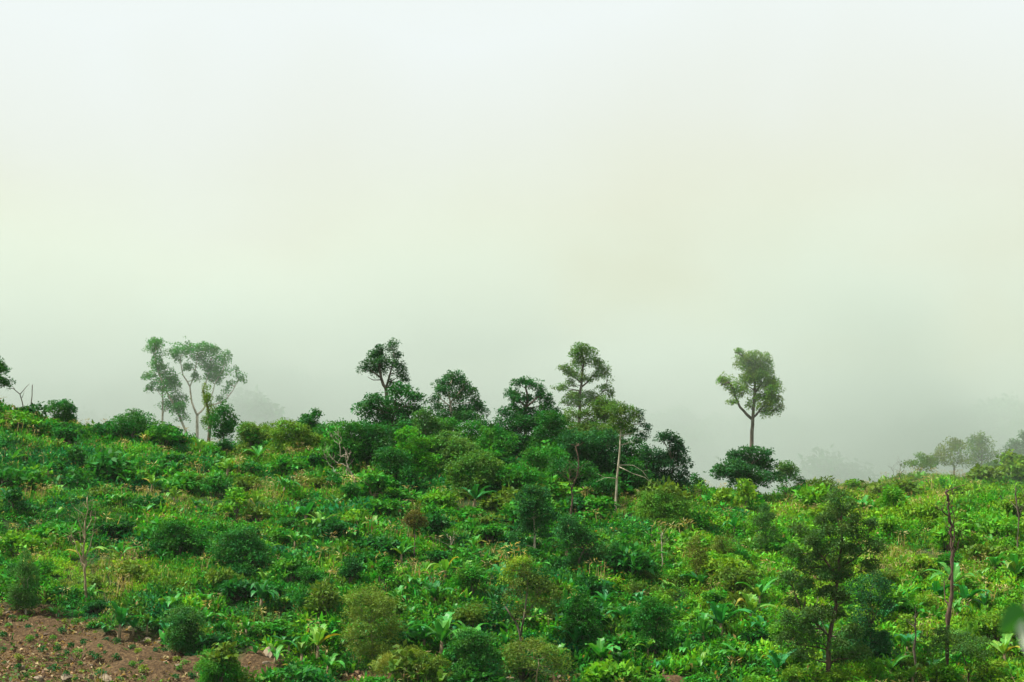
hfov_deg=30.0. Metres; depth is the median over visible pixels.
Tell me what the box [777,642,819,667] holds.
bush
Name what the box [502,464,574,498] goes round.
bush
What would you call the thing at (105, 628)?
banana plant
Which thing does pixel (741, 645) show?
bush
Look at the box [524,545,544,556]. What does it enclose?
bush
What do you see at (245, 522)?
bush
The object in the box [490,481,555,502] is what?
bush
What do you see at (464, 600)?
bush
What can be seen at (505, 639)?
banana plant
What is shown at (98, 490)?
bush
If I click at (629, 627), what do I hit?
bush
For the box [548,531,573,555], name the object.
banana plant
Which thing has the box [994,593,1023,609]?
bush
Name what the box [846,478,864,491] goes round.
bush
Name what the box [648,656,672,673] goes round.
banana plant
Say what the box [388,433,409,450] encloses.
bush
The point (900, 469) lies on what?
bare sapling
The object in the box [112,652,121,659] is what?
seedling
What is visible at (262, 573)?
banana plant
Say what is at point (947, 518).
bush
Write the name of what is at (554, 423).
dense tree
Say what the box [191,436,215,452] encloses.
banana plant
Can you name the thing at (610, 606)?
bush
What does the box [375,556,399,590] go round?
bush
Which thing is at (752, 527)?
bush
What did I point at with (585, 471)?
dense tree
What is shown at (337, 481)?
bush
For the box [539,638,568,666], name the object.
banana plant
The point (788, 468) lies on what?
tree
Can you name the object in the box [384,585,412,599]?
banana plant
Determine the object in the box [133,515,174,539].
bush
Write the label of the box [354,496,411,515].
bush
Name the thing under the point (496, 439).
dense tree
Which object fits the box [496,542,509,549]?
banana plant
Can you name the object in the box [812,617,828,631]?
banana plant
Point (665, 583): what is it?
banana plant
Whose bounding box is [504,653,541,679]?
bush
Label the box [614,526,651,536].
bush
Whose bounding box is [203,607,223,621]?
banana plant
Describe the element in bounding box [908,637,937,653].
banana plant
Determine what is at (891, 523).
bush
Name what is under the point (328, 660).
banana plant
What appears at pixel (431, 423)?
dense tree
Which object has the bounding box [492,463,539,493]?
dense tree
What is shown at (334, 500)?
banana plant
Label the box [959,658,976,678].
banana plant
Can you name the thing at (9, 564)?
bush
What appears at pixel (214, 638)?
bush
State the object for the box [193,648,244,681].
bush
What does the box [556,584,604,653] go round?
conical tree
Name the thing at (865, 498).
banana plant
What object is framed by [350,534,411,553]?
bush
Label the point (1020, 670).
bush
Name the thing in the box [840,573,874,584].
bush
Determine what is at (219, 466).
bush
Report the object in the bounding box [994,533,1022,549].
bush
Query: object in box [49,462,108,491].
bush
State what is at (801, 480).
bush
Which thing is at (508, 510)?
bush
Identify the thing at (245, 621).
banana plant
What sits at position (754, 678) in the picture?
bush
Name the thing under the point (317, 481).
bush
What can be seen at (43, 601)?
banana plant
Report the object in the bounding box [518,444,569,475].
dense tree
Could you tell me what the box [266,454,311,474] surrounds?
bush
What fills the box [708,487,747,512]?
bush
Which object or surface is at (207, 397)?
vine covered snag
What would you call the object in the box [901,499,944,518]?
bush
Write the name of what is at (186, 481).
bush
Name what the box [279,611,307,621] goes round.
bush
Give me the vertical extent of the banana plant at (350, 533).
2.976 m
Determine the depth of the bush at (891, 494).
239.18 m
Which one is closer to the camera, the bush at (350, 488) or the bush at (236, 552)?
the bush at (236, 552)
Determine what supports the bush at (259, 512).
on the ground
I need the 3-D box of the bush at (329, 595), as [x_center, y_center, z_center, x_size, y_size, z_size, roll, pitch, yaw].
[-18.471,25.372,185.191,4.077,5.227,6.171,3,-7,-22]
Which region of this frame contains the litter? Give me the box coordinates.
[0,578,728,681]
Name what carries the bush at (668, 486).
on the ground
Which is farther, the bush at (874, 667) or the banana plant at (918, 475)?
the banana plant at (918, 475)
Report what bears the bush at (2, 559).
on the ground
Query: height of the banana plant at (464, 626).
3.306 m
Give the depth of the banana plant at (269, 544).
203.82 m
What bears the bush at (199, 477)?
on the ground
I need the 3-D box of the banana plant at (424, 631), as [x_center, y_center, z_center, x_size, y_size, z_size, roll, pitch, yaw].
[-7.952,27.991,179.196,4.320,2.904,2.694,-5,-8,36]
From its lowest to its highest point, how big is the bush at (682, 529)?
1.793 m
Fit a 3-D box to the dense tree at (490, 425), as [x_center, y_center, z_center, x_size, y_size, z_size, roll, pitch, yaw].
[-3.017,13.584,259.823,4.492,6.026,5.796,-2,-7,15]
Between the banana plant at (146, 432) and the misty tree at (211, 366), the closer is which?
the banana plant at (146, 432)
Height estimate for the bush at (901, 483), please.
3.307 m
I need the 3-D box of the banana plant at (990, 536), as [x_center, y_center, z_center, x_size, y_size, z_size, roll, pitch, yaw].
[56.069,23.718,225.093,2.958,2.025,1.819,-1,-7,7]
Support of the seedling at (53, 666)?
on the ground
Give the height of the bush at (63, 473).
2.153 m
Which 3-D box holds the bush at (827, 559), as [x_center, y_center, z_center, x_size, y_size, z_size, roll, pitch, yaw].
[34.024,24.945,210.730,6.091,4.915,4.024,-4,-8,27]
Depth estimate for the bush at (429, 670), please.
169.12 m
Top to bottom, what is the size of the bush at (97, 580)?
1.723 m
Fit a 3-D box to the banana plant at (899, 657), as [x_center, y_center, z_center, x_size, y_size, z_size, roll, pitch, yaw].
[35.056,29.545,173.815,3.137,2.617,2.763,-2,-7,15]
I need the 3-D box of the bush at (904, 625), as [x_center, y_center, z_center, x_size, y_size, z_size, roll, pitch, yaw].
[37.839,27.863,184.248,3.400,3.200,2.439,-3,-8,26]
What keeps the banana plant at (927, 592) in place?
on the ground
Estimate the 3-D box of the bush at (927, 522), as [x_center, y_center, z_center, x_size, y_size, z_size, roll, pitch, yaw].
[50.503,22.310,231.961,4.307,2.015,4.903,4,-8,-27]
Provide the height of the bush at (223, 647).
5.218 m
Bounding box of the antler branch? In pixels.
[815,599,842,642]
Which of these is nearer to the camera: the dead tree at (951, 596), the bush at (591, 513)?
the dead tree at (951, 596)
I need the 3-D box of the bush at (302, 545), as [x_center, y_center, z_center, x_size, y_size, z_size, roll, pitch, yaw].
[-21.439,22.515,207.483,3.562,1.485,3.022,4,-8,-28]
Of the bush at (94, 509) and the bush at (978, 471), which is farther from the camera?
the bush at (978, 471)
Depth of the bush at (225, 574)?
193.23 m
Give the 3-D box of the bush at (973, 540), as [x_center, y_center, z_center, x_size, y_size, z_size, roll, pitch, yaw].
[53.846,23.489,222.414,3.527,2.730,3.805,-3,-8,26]
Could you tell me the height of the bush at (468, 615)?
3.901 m
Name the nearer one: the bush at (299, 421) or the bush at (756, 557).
the bush at (756, 557)
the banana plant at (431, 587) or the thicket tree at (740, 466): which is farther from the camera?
the thicket tree at (740, 466)
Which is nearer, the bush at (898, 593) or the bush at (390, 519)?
the bush at (898, 593)
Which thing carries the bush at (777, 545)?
on the ground
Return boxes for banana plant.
[6,449,27,459]
[18,515,36,529]
[36,598,48,608]
[41,535,60,547]
[41,604,60,616]
[43,461,54,477]
[46,507,63,518]
[47,485,63,495]
[48,438,67,448]
[64,540,108,569]
[79,583,105,598]
[95,622,117,634]
[96,566,110,578]
[105,492,130,507]
[106,542,141,562]
[106,601,147,641]
[117,473,141,486]
[118,617,139,635]
[133,503,156,514]
[134,430,152,440]
[139,613,157,634]
[142,473,167,491]
[153,549,174,561]
[156,593,182,608]
[157,620,171,632]
[164,460,183,470]
[165,486,184,502]
[166,610,185,625]
[176,586,188,595]
[184,577,201,590]
[189,497,202,510]
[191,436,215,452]
[192,589,217,599]
[202,620,229,630]
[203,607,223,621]
[215,458,234,476]
[234,616,265,638]
[241,446,269,463]
[246,644,263,653]
[249,489,271,502]
[251,578,279,609]
[256,568,271,578]
[261,538,282,550]
[268,630,309,656]
[268,643,291,663]
[274,474,301,495]
[274,595,288,610]
[281,635,318,663]
[283,552,304,557]
[284,623,339,662]
[285,501,316,520]
[286,529,310,548]
[302,512,337,523]
[319,649,344,671]
[325,495,347,502]
[337,524,358,537]
[362,515,382,525]
[384,540,420,563]
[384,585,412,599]
[398,606,417,614]
[405,574,427,583]
[408,611,461,653]
[413,626,433,646]
[420,580,454,602]
[426,556,458,582]
[439,483,454,491]
[447,560,477,570]
[447,603,457,609]
[450,620,489,643]
[458,484,498,506]
[458,534,481,544]
[483,562,511,583]
[486,554,499,564]
[486,590,508,602]
[492,619,518,631]
[494,633,514,646]
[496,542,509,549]
[507,522,518,531]
[516,533,541,547]
[517,608,540,619]
[526,558,551,570]
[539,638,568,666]
[547,626,589,648]
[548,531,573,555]
[585,637,620,659]
[586,589,618,601]
[601,649,634,661]
[604,604,642,620]
[627,589,648,602]
[635,636,654,658]
[641,548,668,566]
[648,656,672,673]
[652,535,675,542]
[659,578,675,587]
[667,562,685,567]
[673,638,698,652]
[680,570,708,591]
[681,612,721,642]
[685,652,711,667]
[696,601,755,640]
[719,642,748,657]
[723,515,742,534]
[734,576,776,602]
[736,591,777,620]
[739,538,754,546]
[742,615,778,627]
[764,648,798,674]
[769,502,783,509]
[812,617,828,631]
[849,495,872,509]
[865,604,898,618]
[879,652,912,673]
[894,630,922,658]
[895,555,907,566]
[895,663,921,681]
[905,583,923,590]
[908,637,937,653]
[909,471,925,479]
[915,590,936,598]
[923,606,945,622]
[924,562,974,589]
[926,580,958,594]
[926,656,949,665]
[941,651,961,664]
[943,597,972,615]
[953,620,993,638]
[954,585,989,605]
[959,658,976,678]
[965,591,996,609]
[973,568,988,575]
[977,551,1005,570]
[981,534,997,542]
[981,633,1019,660]
[996,553,1023,579]
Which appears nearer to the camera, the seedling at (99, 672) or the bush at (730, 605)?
the seedling at (99, 672)
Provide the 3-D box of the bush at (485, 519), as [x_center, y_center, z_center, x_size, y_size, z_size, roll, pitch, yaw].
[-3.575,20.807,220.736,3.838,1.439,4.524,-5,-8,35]
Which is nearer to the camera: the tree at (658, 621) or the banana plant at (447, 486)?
the tree at (658, 621)
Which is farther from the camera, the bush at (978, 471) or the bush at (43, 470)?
the bush at (978, 471)
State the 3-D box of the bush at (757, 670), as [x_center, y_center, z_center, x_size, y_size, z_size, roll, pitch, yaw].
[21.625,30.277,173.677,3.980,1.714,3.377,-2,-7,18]
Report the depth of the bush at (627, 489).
242.05 m
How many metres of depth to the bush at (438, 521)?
210.72 m
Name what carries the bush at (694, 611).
on the ground
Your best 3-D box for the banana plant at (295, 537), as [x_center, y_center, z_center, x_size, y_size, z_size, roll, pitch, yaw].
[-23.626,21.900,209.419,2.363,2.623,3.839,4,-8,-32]
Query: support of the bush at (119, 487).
on the ground
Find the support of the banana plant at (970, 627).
on the ground
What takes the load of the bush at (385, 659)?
on the ground
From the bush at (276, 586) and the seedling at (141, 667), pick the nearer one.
the seedling at (141, 667)
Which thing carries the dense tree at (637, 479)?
on the ground
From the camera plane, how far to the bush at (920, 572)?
206.62 m
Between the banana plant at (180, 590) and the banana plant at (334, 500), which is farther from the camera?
the banana plant at (334, 500)
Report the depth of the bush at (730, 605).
189.10 m
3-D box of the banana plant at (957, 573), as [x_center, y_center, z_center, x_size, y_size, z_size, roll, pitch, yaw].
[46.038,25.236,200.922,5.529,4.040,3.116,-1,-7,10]
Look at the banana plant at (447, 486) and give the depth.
231.32 m
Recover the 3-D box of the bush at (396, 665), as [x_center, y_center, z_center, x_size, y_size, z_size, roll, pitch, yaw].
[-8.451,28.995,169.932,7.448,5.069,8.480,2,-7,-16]
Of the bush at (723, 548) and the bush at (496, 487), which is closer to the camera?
the bush at (723, 548)
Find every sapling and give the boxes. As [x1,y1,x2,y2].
[887,461,907,478]
[999,604,1023,646]
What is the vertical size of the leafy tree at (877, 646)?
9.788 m
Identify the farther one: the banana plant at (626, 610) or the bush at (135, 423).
the bush at (135, 423)
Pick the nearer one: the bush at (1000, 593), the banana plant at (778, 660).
the banana plant at (778, 660)
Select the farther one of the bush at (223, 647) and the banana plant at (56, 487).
the banana plant at (56, 487)
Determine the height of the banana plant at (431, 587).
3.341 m
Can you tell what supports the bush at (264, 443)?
on the ground
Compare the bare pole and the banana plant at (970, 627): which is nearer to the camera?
the banana plant at (970, 627)
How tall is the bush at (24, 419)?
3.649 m
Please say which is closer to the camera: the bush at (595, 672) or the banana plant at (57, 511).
the bush at (595, 672)
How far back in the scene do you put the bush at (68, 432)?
250.86 m
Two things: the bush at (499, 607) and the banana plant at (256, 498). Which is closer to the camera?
the bush at (499, 607)
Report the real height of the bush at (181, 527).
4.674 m
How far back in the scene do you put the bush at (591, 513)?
225.14 m
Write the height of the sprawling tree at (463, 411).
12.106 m
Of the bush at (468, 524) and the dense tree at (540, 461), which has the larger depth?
the dense tree at (540, 461)
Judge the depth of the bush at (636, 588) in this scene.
195.57 m
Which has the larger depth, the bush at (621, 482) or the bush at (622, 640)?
the bush at (621, 482)
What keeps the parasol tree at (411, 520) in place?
on the ground
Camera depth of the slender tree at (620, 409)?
231.01 m
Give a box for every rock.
[19,665,26,670]
[34,676,43,681]
[61,673,72,681]
[99,673,111,681]
[263,647,281,658]
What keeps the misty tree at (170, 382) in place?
on the ground
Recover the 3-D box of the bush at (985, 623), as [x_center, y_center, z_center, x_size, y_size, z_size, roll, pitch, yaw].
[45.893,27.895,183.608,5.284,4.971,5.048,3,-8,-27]
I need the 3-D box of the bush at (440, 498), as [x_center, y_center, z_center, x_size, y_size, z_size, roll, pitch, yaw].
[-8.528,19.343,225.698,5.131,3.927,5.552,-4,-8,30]
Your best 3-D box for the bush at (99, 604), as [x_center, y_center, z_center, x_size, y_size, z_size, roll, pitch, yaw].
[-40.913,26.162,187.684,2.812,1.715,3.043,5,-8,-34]
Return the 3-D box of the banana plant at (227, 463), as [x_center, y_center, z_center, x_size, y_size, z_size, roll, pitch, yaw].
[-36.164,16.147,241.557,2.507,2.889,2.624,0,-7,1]
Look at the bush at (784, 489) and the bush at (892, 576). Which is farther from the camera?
the bush at (784, 489)
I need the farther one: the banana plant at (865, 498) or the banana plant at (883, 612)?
the banana plant at (865, 498)
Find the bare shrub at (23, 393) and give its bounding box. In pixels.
[8,384,32,407]
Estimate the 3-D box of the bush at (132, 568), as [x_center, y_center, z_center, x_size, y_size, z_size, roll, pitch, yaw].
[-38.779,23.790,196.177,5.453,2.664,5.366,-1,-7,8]
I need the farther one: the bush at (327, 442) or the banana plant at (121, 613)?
the bush at (327, 442)
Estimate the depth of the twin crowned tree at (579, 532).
201.78 m
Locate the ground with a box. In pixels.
[0,381,1023,681]
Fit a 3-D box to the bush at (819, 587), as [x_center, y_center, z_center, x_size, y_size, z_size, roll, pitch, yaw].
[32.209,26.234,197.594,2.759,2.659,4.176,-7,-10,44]
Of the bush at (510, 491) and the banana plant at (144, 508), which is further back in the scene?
the bush at (510, 491)
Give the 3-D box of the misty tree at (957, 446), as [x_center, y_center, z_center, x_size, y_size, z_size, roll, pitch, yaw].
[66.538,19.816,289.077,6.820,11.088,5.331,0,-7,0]
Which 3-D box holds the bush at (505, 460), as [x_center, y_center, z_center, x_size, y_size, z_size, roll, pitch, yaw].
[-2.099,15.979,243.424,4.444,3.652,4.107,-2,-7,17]
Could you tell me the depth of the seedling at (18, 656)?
176.43 m
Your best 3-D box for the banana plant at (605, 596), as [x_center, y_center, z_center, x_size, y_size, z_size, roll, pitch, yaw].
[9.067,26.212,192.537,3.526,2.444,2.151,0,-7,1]
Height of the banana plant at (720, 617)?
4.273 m
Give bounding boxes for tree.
[0,357,15,390]
[6,548,41,614]
[66,497,100,601]
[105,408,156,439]
[140,336,191,432]
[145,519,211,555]
[163,336,247,438]
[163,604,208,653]
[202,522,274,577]
[204,401,240,440]
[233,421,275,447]
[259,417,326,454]
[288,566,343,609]
[297,407,324,434]
[311,419,345,447]
[322,431,356,483]
[330,417,370,473]
[337,582,407,668]
[350,381,428,445]
[354,337,411,398]
[354,419,397,466]
[393,425,443,479]
[401,509,428,555]
[405,405,447,457]
[426,369,490,426]
[427,417,460,450]
[431,429,480,472]
[443,448,505,494]
[444,626,508,681]
[451,420,492,454]
[475,422,520,463]
[478,419,502,436]
[492,376,563,435]
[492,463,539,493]
[494,408,546,456]
[495,553,563,651]
[496,635,577,681]
[502,482,559,547]
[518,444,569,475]
[524,410,579,457]
[544,455,598,484]
[545,510,630,574]
[550,341,615,423]
[553,427,613,472]
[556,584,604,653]
[557,442,587,516]
[562,393,637,448]
[574,468,620,500]
[592,428,633,481]
[601,401,652,512]
[608,435,654,496]
[627,595,676,653]
[634,444,666,481]
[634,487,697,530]
[649,429,697,492]
[703,444,790,488]
[716,347,786,487]
[749,500,781,550]
[770,486,890,675]
[771,460,800,493]
[840,569,900,664]
[897,606,921,675]
[900,452,938,472]
[918,624,995,681]
[931,484,965,664]
[932,436,975,474]
[963,431,1000,471]
[999,429,1023,461]
[1008,487,1023,546]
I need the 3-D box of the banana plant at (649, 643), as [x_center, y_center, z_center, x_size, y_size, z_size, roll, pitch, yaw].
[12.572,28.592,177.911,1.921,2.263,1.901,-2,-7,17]
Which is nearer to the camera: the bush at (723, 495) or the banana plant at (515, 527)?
the banana plant at (515, 527)
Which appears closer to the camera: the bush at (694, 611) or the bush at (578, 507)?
the bush at (694, 611)
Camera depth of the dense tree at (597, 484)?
235.13 m
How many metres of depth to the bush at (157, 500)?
220.38 m
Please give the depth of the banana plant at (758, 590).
195.28 m
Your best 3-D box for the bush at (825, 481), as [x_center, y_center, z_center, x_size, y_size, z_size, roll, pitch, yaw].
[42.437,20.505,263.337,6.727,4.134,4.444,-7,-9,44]
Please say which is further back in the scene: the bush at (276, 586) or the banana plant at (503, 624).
the bush at (276, 586)
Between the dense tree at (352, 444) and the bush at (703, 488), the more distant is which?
the bush at (703, 488)
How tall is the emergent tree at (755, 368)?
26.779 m
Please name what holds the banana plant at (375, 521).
on the ground
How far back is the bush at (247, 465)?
244.18 m
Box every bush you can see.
[0,401,7,422]
[0,407,44,428]
[0,460,43,487]
[0,487,35,513]
[0,528,46,555]
[0,554,6,566]
[6,562,22,574]
[7,470,52,491]
[15,401,56,415]
[22,464,52,479]
[22,521,89,543]
[32,558,58,575]
[42,585,78,595]
[43,398,81,422]
[49,423,84,446]
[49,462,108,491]
[51,422,80,429]
[57,468,88,480]
[58,516,83,524]
[63,444,92,466]
[77,483,111,497]
[78,574,113,588]
[79,599,109,613]
[82,505,104,525]
[84,445,135,479]
[87,420,122,436]
[89,518,136,539]
[99,464,148,481]
[102,484,130,491]
[104,560,157,582]
[125,492,168,509]
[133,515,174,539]
[139,461,165,478]
[146,418,183,448]
[148,423,185,444]
[158,469,201,492]
[160,453,190,461]
[191,538,216,555]
[193,445,226,459]
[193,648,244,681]
[194,641,265,681]
[195,473,209,481]
[195,527,221,537]
[195,630,250,648]
[199,473,235,497]
[203,563,244,586]
[212,460,234,470]
[213,438,235,451]
[213,486,252,504]
[213,575,262,600]
[214,487,249,519]
[223,440,254,456]
[230,458,265,473]
[230,525,267,540]
[231,521,251,528]
[232,473,260,491]
[236,420,262,447]
[237,502,271,521]
[253,439,286,449]
[253,619,299,638]
[255,581,287,597]
[261,660,332,681]
[265,527,292,543]
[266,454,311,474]
[270,552,313,582]
[272,516,299,530]
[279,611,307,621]
[293,417,321,434]
[293,499,315,517]
[294,474,327,488]
[295,453,321,463]
[297,542,317,550]
[300,576,343,622]
[309,516,358,540]
[312,567,334,576]
[313,425,344,465]
[319,472,345,486]
[333,548,388,560]
[336,553,365,583]
[338,484,397,495]
[338,506,370,527]
[339,481,368,497]
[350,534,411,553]
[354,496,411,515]
[356,468,399,496]
[359,591,409,616]
[361,674,391,681]
[367,638,452,681]
[367,644,426,676]
[368,618,433,648]
[369,445,422,490]
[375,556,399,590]
[376,487,425,502]
[383,515,405,528]
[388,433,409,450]
[398,471,430,491]
[403,500,440,512]
[404,521,421,536]
[407,651,450,681]
[414,488,458,509]
[416,501,458,518]
[418,538,494,571]
[420,510,454,543]
[425,548,457,562]
[442,590,481,603]
[442,651,473,672]
[444,505,486,518]
[447,560,493,593]
[447,666,505,681]
[449,446,503,465]
[450,601,491,627]
[455,516,480,536]
[459,468,479,497]
[464,516,500,523]
[470,521,509,544]
[472,595,534,622]
[476,493,516,510]
[483,482,510,495]
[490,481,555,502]
[492,509,515,521]
[493,453,511,464]
[495,493,562,522]
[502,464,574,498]
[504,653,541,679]
[514,444,536,456]
[515,564,557,594]
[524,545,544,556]
[533,439,563,458]
[539,510,562,522]
[539,590,619,626]
[540,577,578,595]
[542,554,569,567]
[548,481,585,499]
[553,494,620,509]
[557,490,600,514]
[572,572,617,597]
[575,501,622,519]
[579,654,663,681]
[593,634,642,648]
[594,532,610,541]
[595,469,634,488]
[601,603,634,619]
[606,541,657,579]
[609,528,651,548]
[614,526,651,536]
[618,482,642,495]
[620,622,645,633]
[622,579,649,601]
[628,475,681,501]
[637,673,670,681]
[643,585,679,600]
[644,590,678,614]
[651,551,677,562]
[662,523,712,551]
[663,567,691,584]
[665,483,698,500]
[674,523,690,530]
[675,597,703,610]
[676,555,753,578]
[678,509,720,529]
[679,606,731,627]
[680,672,716,681]
[681,532,708,574]
[688,472,706,484]
[689,480,709,494]
[698,588,728,604]
[700,485,764,506]
[706,551,743,562]
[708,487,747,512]
[708,529,736,553]
[708,600,745,618]
[709,563,768,597]
[717,637,752,648]
[720,588,759,614]
[727,545,753,559]
[728,478,759,509]
[730,665,771,677]
[736,672,777,681]
[739,627,770,641]
[741,547,782,555]
[743,511,781,534]
[746,553,763,563]
[747,501,770,510]
[754,537,795,554]
[763,617,798,643]
[774,483,805,493]
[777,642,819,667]
[778,662,806,681]
[782,527,796,535]
[789,482,842,510]
[792,515,828,556]
[794,476,809,487]
[800,547,847,578]
[802,501,859,517]
[803,475,843,489]
[809,582,832,598]
[816,667,851,681]
[828,619,858,630]
[832,580,905,598]
[840,488,877,499]
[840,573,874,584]
[841,480,864,487]
[842,583,913,616]
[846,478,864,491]
[846,557,868,565]
[857,655,893,681]
[859,475,924,494]
[874,481,906,508]
[874,567,901,582]
[875,515,902,542]
[893,613,917,633]
[896,590,923,614]
[899,498,924,506]
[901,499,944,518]
[901,585,921,596]
[902,553,941,569]
[913,568,929,577]
[914,593,939,610]
[917,517,936,530]
[918,627,966,650]
[922,660,963,681]
[929,511,976,527]
[929,517,971,549]
[934,548,964,566]
[939,513,958,521]
[951,495,985,505]
[959,532,986,548]
[960,541,1014,564]
[961,572,992,589]
[962,655,1012,681]
[963,606,1006,640]
[965,463,1005,480]
[967,510,1023,540]
[983,459,1005,467]
[987,588,1016,596]
[992,448,1023,479]
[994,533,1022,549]
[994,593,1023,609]
[995,492,1023,516]
[995,559,1023,576]
[1000,547,1023,565]
[1004,667,1022,679]
[1012,516,1023,533]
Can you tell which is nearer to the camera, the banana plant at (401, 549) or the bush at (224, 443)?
the banana plant at (401, 549)
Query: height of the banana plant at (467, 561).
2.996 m
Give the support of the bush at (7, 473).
on the ground
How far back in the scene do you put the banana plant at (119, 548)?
203.20 m
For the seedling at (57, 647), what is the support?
on the ground
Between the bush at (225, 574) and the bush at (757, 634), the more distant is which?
the bush at (225, 574)
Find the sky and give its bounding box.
[0,0,1023,431]
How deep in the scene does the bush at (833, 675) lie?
169.86 m
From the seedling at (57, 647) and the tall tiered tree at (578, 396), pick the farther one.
the tall tiered tree at (578, 396)
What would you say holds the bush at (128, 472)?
on the ground
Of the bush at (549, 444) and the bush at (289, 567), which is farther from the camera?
the bush at (549, 444)
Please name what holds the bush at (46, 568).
on the ground
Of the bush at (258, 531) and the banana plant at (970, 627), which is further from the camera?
the bush at (258, 531)
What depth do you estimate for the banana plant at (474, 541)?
210.37 m
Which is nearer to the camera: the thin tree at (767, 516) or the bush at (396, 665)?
the bush at (396, 665)
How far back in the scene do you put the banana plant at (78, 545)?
199.63 m
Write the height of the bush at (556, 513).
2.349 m
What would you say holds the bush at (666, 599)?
on the ground
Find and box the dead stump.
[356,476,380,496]
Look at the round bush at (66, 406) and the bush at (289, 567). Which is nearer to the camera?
the bush at (289, 567)
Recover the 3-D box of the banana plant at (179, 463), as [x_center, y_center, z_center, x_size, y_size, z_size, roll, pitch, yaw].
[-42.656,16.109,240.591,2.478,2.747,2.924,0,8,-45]
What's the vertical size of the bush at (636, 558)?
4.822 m
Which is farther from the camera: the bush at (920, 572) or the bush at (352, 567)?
the bush at (920, 572)
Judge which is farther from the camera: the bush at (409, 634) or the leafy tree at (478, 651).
the bush at (409, 634)
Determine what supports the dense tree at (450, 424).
on the ground
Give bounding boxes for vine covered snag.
[199,382,219,440]
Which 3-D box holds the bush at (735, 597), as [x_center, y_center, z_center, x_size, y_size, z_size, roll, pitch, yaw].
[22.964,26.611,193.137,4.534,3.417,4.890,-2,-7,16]
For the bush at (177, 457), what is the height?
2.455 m
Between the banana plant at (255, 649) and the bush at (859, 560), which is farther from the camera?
the bush at (859, 560)
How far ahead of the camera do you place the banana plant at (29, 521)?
211.70 m
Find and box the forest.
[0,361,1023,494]
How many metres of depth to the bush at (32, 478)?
229.62 m
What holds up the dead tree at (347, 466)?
on the ground
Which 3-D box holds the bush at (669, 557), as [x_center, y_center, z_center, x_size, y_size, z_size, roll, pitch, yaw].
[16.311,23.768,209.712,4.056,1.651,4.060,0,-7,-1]
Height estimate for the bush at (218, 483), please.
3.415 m
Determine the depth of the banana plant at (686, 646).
177.52 m
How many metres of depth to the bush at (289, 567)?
194.83 m
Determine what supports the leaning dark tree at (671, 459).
on the ground
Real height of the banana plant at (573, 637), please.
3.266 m
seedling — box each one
[0,631,7,637]
[13,653,24,660]
[24,634,33,641]
[37,646,48,652]
[47,663,60,672]
[53,645,62,650]
[57,626,66,633]
[71,617,83,625]
[72,647,82,653]
[79,639,87,644]
[85,651,95,657]
[93,653,101,659]
[93,669,106,675]
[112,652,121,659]
[134,647,141,652]
[137,664,149,672]
[179,659,189,665]
[186,672,195,678]
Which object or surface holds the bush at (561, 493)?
on the ground
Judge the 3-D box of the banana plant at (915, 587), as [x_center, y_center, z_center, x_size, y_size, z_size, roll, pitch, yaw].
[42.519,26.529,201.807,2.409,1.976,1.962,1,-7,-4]
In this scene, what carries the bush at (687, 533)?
on the ground
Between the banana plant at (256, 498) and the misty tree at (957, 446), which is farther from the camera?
the misty tree at (957, 446)
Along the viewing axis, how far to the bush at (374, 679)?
169.05 m
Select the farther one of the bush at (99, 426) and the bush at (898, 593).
the bush at (99, 426)
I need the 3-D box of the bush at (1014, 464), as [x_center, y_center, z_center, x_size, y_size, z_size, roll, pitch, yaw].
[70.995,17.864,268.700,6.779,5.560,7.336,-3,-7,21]
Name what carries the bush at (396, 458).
on the ground
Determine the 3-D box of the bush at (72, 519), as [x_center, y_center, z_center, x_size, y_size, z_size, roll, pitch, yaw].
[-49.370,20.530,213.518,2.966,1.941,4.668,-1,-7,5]
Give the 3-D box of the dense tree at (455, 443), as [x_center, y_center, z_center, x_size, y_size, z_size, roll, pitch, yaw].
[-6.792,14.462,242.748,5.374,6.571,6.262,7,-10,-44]
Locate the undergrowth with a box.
[0,398,1023,681]
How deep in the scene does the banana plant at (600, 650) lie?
175.34 m
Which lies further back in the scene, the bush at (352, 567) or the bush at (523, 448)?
the bush at (523, 448)
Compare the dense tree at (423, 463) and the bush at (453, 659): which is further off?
the dense tree at (423, 463)
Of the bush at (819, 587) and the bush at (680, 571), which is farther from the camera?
the bush at (680, 571)
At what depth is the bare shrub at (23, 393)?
263.03 m
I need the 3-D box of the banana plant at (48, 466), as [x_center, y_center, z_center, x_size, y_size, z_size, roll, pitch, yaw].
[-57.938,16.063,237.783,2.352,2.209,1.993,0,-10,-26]
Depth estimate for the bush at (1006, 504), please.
238.03 m
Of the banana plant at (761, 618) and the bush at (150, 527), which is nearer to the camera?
the banana plant at (761, 618)
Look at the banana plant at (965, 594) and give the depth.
195.84 m
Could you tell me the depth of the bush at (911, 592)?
198.62 m
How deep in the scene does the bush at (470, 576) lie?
191.46 m
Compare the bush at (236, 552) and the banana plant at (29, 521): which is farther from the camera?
the banana plant at (29, 521)
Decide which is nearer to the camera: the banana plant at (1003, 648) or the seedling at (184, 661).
the seedling at (184, 661)
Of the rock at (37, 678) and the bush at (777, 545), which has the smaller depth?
the rock at (37, 678)
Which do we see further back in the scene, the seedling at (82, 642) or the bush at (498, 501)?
the bush at (498, 501)
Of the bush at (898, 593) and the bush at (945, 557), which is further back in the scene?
the bush at (945, 557)
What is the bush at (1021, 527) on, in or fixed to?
on the ground
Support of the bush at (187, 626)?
on the ground
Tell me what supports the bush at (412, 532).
on the ground
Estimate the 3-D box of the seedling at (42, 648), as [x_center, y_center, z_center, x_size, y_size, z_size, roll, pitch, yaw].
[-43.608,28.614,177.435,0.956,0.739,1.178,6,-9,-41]
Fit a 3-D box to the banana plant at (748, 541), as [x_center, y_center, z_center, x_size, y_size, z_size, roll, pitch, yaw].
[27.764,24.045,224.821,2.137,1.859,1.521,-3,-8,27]

